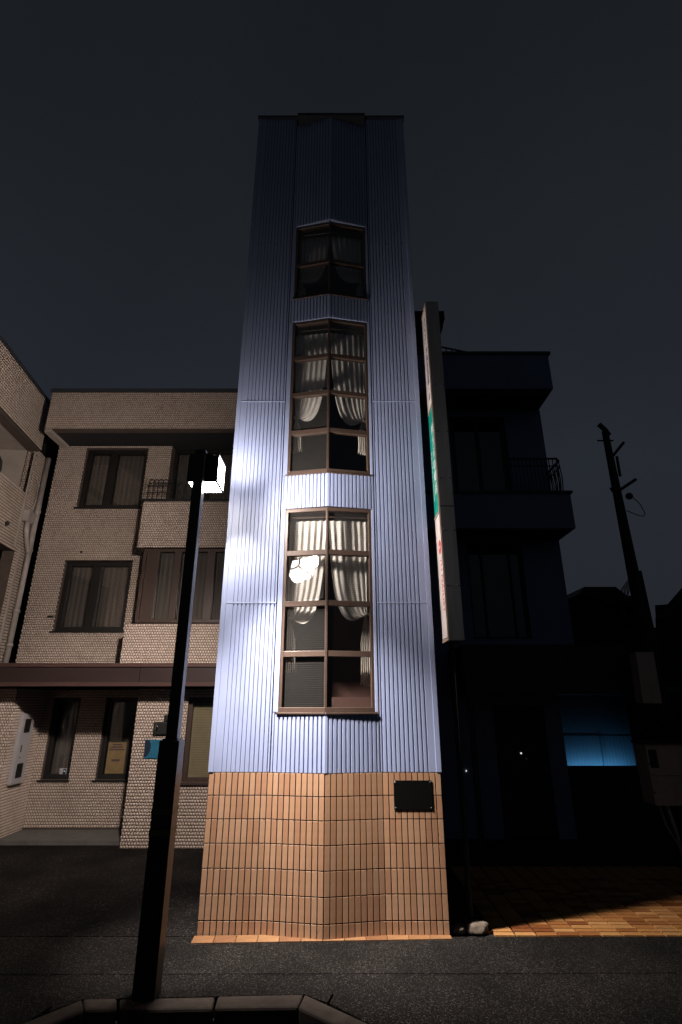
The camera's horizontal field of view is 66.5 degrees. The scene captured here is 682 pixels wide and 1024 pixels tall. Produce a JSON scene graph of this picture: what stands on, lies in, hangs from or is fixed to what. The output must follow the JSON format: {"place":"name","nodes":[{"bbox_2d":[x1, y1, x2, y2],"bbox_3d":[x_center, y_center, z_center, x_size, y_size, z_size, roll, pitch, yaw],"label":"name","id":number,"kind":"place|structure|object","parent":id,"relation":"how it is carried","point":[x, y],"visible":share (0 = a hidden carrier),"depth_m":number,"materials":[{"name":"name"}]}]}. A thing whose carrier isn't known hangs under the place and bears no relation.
{"place":"outdoors","nodes":[
{"label":"outdoors","id":0,"kind":"place"},
{"bbox_2d":[0,845,202,936],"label":"forecourt","id":1,"kind":"structure","parent":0,"point":[71,890],"depth_m":6.81,"materials":[{"name":"grey asphalt"}]},
{"bbox_2d":[0,334,50,662],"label":"apartment wing","id":2,"kind":"structure","parent":1,"relation":"on","point":[25,462],"depth_m":11.14,"materials":[{"name":"beige brick"}]},
{"bbox_2d":[0,388,237,848],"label":"apartment building","id":3,"kind":"structure","parent":1,"relation":"on","point":[86,674],"depth_m":10.58,"materials":[{"name":"brown tile"}]},
{"bbox_2d":[7,713,34,784],"bbox_3d":[-5.935,4.385,9.675,0.086,1.200,0.380,0,-20,0],"label":"meter cabinet","id":4,"kind":"object","parent":3,"relation":"attached to","point":[20,750],"visible":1,"depth_m":9.61,"materials":[{"name":"white metal"}]},
{"bbox_2d":[15,763,22,777],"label":"viewing window","id":5,"kind":"structure","parent":4,"relation":"in","point":[19,766],"depth_m":9.55,"materials":[{"name":"black glass"}]},
{"bbox_2d":[23,719,31,732],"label":"viewing window","id":6,"kind":"structure","parent":4,"relation":"in","point":[28,721],"depth_m":9.79,"materials":[{"name":"black glass"}]},
{"bbox_2d":[37,698,80,781],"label":"window","id":7,"kind":"structure","parent":3,"relation":"in","point":[64,724],"depth_m":10.46,"materials":[{"name":"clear glass"}]},
{"bbox_2d":[59,768,66,774],"bbox_3d":[-5.430,5.064,10.155,0.140,0.110,0.055,0,-20,0],"label":"alarm unit","id":8,"kind":"object","parent":3,"relation":"attached to","point":[62,771],"visible":1,"depth_m":10.14,"materials":[{"name":"white plastic"}]},
{"bbox_2d":[49,562,132,632],"bbox_3d":[-5.225,1.814,11.085,1.530,1.525,0.320,0,-20,0],"label":"window","id":9,"kind":"structure","parent":3,"relation":"in","point":[94,596],"depth_m":11.12,"materials":[{"name":"brown glass"}]},
{"bbox_2d":[73,450,147,508],"bbox_3d":[-5.215,-0.730,12.005,1.510,1.495,0.320,0,-20,0],"label":"window","id":10,"kind":"structure","parent":3,"relation":"in","point":[113,479],"depth_m":12.06,"materials":[{"name":"brown glass"}]},
{"bbox_2d":[92,698,137,781],"bbox_3d":[-4.435,4.532,10.420,0.730,1.529,0.320,0,-20,0],"label":"window","id":11,"kind":"structure","parent":3,"relation":"in","point":[121,712],"depth_m":10.52,"materials":[{"name":"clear glass"}]},
{"bbox_2d":[105,742,126,773],"bbox_3d":[-4.450,4.860,10.283,0.360,0.560,0.006,0,-20,0],"label":"poster","id":12,"kind":"object","parent":3,"relation":"attached to","point":[116,753],"visible":1,"depth_m":10.28,"materials":[{"name":"yellow paper"}]},
{"bbox_2d":[143,740,160,757],"bbox_3d":[-3.275,4.216,9.257,0.450,0.303,0.018,0,-20,0],"label":"wall plate","id":13,"kind":"object","parent":3,"relation":"attached to","point":[151,748],"depth_m":9.25,"materials":[{"name":"blue plastic"}]},
{"bbox_2d":[153,715,167,734],"bbox_3d":[-3.235,3.828,9.363,0.270,0.325,0.082,0,-20,0],"label":"intercom","id":14,"kind":"object","parent":3,"relation":"attached to","point":[159,728],"visible":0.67,"depth_m":9.33,"materials":[{"name":"metal"}]},
{"bbox_2d":[146,479,190,498],"bbox_3d":[-3.522,-0.472,10.952,1.118,0.474,0.055,1,-20,-3],"label":"flower rack","id":15,"kind":"object","parent":3,"relation":"on","point":[158,485],"visible":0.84,"depth_m":10.95,"materials":[{"name":"black metal"}]},
{"bbox_2d":[135,549,224,622],"bbox_3d":[-2.500,1.481,10.423,3.000,1.480,0.210,0,-20,0],"label":"window","id":16,"kind":"structure","parent":3,"relation":"in","point":[159,593],"depth_m":10.38,"materials":[{"name":"brown glass"}]},
{"bbox_2d":[180,698,213,784],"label":"window","id":17,"kind":"structure","parent":3,"relation":"in","point":[199,723],"depth_m":9.45,"materials":[{"name":"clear glass"}]},
{"bbox_2d":[170,450,232,498],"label":"window","id":18,"kind":"structure","parent":3,"relation":"in","point":[181,460],"depth_m":12.26,"materials":[{"name":"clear glass"}]},
{"bbox_2d":[191,113,451,943],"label":"building","id":19,"kind":"structure","parent":0,"point":[311,834],"depth_m":6.87,"materials":[{"name":"paint"}]},
{"bbox_2d":[284,521,325,672],"bbox_3d":[-0.472,1.085,6.889,0.555,2.030,0.080,-1,-20,3],"label":"curtain","id":20,"kind":"object","parent":19,"relation":"hanging from","point":[305,577],"visible":0.86,"depth_m":6.97,"materials":[{"name":"beige fabric"}]},
{"bbox_2d":[292,333,327,452],"bbox_3d":[-0.472,-1.842,7.940,0.557,2.090,0.080,-2,-20,5],"label":"curtain","id":21,"kind":"object","parent":19,"relation":"hanging from","point":[309,376],"visible":0.78,"depth_m":8.02,"materials":[{"name":"beige fabric"}]},
{"bbox_2d":[298,236,328,295],"bbox_3d":[-0.474,-4.095,8.753,0.558,1.360,0.080,-2,-20,5],"label":"curtain","id":22,"kind":"object","parent":19,"relation":"hanging from","point":[313,249],"visible":0.84,"depth_m":8.83,"materials":[{"name":"beige fabric"}]},
{"bbox_2d":[276,507,376,713],"bbox_3d":[-0.172,1.179,6.647,1.217,2.622,0.319,0,-20,0],"label":"window","id":23,"kind":"structure","parent":19,"relation":"in","point":[326,552],"depth_m":6.64,"materials":[{"name":"brown metal"}]},
{"bbox_2d":[285,318,371,476],"bbox_3d":[-0.172,-1.747,7.744,1.218,2.652,0.248,0,-20,0],"label":"window","id":24,"kind":"structure","parent":19,"relation":"in","point":[328,356],"depth_m":7.72,"materials":[{"name":"brown metal"}]},
{"bbox_2d":[292,222,367,300],"bbox_3d":[-0.172,-4.137,8.606,1.218,1.562,0.253,0,-20,0],"label":"window","id":25,"kind":"structure","parent":19,"relation":"in","point":[325,262],"depth_m":8.59,"materials":[{"name":"brown metal"}]},
{"bbox_2d":[331,236,362,295],"bbox_3d":[0.115,-4.093,8.758,0.582,1.360,0.080,2,-20,-5],"label":"curtain","id":26,"kind":"object","parent":19,"relation":"hanging from","point":[346,249],"visible":0.75,"depth_m":8.83,"materials":[{"name":"beige fabric"}]},
{"bbox_2d":[330,333,365,454],"bbox_3d":[0.114,-1.823,7.935,0.581,2.130,0.080,2,-20,-5],"label":"curtain","id":27,"kind":"object","parent":19,"relation":"hanging from","point":[349,376],"visible":0.83,"depth_m":8.01,"materials":[{"name":"beige fabric"}]},
{"bbox_2d":[328,520,369,685],"bbox_3d":[0.115,1.161,6.864,0.580,2.190,0.080,1,-20,-4],"label":"curtain","id":28,"kind":"object","parent":19,"relation":"hanging from","point":[350,578],"visible":0.82,"depth_m":6.97,"materials":[{"name":"beige fabric"}]},
{"bbox_2d":[393,780,432,809],"bbox_3d":[0.823,3.232,5.944,0.438,0.296,0.014,0,-20,0],"label":"plaque","id":29,"kind":"object","parent":19,"relation":"attached to","point":[412,794],"visible":1,"depth_m":5.94,"materials":[{"name":"black metal"}]},
{"bbox_2d":[0,937,681,1023],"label":"sidewalk","id":30,"kind":"structure","parent":0,"point":[546,980],"depth_m":4.71,"materials":[{"name":"grey asphalt"}]},
{"bbox_2d":[131,450,225,1000],"bbox_3d":[-1.627,1.788,5.408,0.366,5.219,0.524,0,-20,0],"label":"street lamp","id":31,"kind":"object","parent":30,"relation":"on","point":[206,472],"visible":0.99,"depth_m":4.88,"materials":[{"name":"black metal"}]},
{"bbox_2d":[24,995,365,1023],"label":"curb","id":32,"kind":"structure","parent":30,"relation":"on","point":[286,1009],"depth_m":4.19,"materials":[{"name":"concrete"}]},
{"bbox_2d":[0,0,681,627],"label":"sky","id":33,"kind":"structure","parent":0,"point":[543,138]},
{"bbox_2d":[414,311,633,860],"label":"blue house","id":34,"kind":"structure","parent":0,"point":[522,661],"depth_m":10.55,"materials":[{"name":"black metal"}]},
{"bbox_2d":[449,419,510,489],"bbox_3d":[3.200,-1.151,12.009,1.280,2.240,0.080,0,-20,0],"label":"balcony door","id":35,"kind":"structure","parent":34,"relation":"in","point":[475,422],"depth_m":12.12,"materials":[{"name":"black metal"}]},
{"bbox_2d":[466,542,530,638],"bbox_3d":[3.290,1.664,11.059,1.180,2.060,0.210,0,-20,0],"label":"window","id":36,"kind":"structure","parent":34,"relation":"in","point":[495,570],"depth_m":11.11,"materials":[{"name":"black glass"}]},
{"bbox_2d":[493,706,556,836],"bbox_3d":[3.450,4.838,9.794,0.940,2.230,0.108,0,-20,0],"label":"door","id":37,"kind":"structure","parent":34,"relation":"in","point":[524,775],"depth_m":9.78,"materials":[{"name":"black metal"}]},
{"bbox_2d":[558,686,681,765],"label":"carport","id":38,"kind":"object","parent":34,"relation":"attached to","point":[596,731],"visible":0.38,"depth_m":12.01,"materials":[{"name":"blue metal"}]},
{"bbox_2d":[445,823,681,936],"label":"yard","id":39,"kind":"structure","parent":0,"point":[623,844],"depth_m":8.74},
{"bbox_2d":[421,302,473,921],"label":"sign tower","id":40,"kind":"structure","parent":39,"relation":"on","point":[451,615],"depth_m":6.81,"materials":[{"name":"silver metal"}]},
{"bbox_2d":[450,923,466,934],"bbox_3d":[1.264,4.485,5.606,0.177,0.088,0.122,0,-20,0],"label":"stone","id":41,"kind":"object","parent":39,"relation":"on","point":[457,928],"visible":1,"depth_m":5.57,"materials":[{"name":"grey stone"}]},
{"bbox_2d":[465,919,488,934],"bbox_3d":[1.471,4.489,5.636,0.271,0.110,0.166,0,-20,0],"label":"stone","id":42,"kind":"object","parent":39,"relation":"on","point":[477,927],"visible":1,"depth_m":5.59,"materials":[{"name":"grey stone"}]},
{"bbox_2d":[558,587,636,695],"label":"dark house","id":43,"kind":"structure","parent":39,"relation":"on","point":[595,615],"depth_m":14.81,"materials":[{"name":"black metal"}]},
{"bbox_2d":[599,631,614,644],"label":"window","id":44,"kind":"structure","parent":43,"relation":"in","point":[606,637],"depth_m":14.63,"materials":[{"name":"black glass"}]},
{"bbox_2d":[568,766,663,822],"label":"wall","id":45,"kind":"structure","parent":39,"relation":"on","point":[606,794],"depth_m":10.88,"materials":[{"name":"black metal"}]},
{"bbox_2d":[597,422,681,861],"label":"utility pole","id":46,"kind":"object","parent":39,"relation":"on","point":[663,717],"visible":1,"depth_m":9.42,"materials":[{"name":"grey concrete"}]},
{"bbox_2d":[629,650,661,703],"bbox_3d":[5.130,2.784,8.792,0.339,0.850,0.230,0,-20,0],"label":"junction box","id":47,"kind":"object","parent":46,"relation":"attached to","point":[645,679],"visible":1,"depth_m":8.71,"materials":[{"name":"grey metal"}]},
{"bbox_2d":[631,740,681,861],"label":"meter box","id":48,"kind":"object","parent":46,"relation":"attached to","point":[659,763],"visible":1,"depth_m":8.11,"materials":[{"name":"grey metal"}]},
{"bbox_2d":[648,750,658,767],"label":"viewing window","id":49,"kind":"structure","parent":48,"relation":"in","point":[653,758],"depth_m":8.15,"materials":[{"name":"black glass"}]},
{"bbox_2d":[613,588,681,823],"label":"gabled house","id":50,"kind":"structure","parent":39,"relation":"on","point":[668,628],"depth_m":11.50,"materials":[{"name":"black metal"}]},
{"bbox_2d":[446,865,681,936],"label":"brick paving","id":51,"kind":"structure","parent":0,"point":[576,900],"depth_m":6.52,"materials":[{"name":"orange brick"}]}
]}

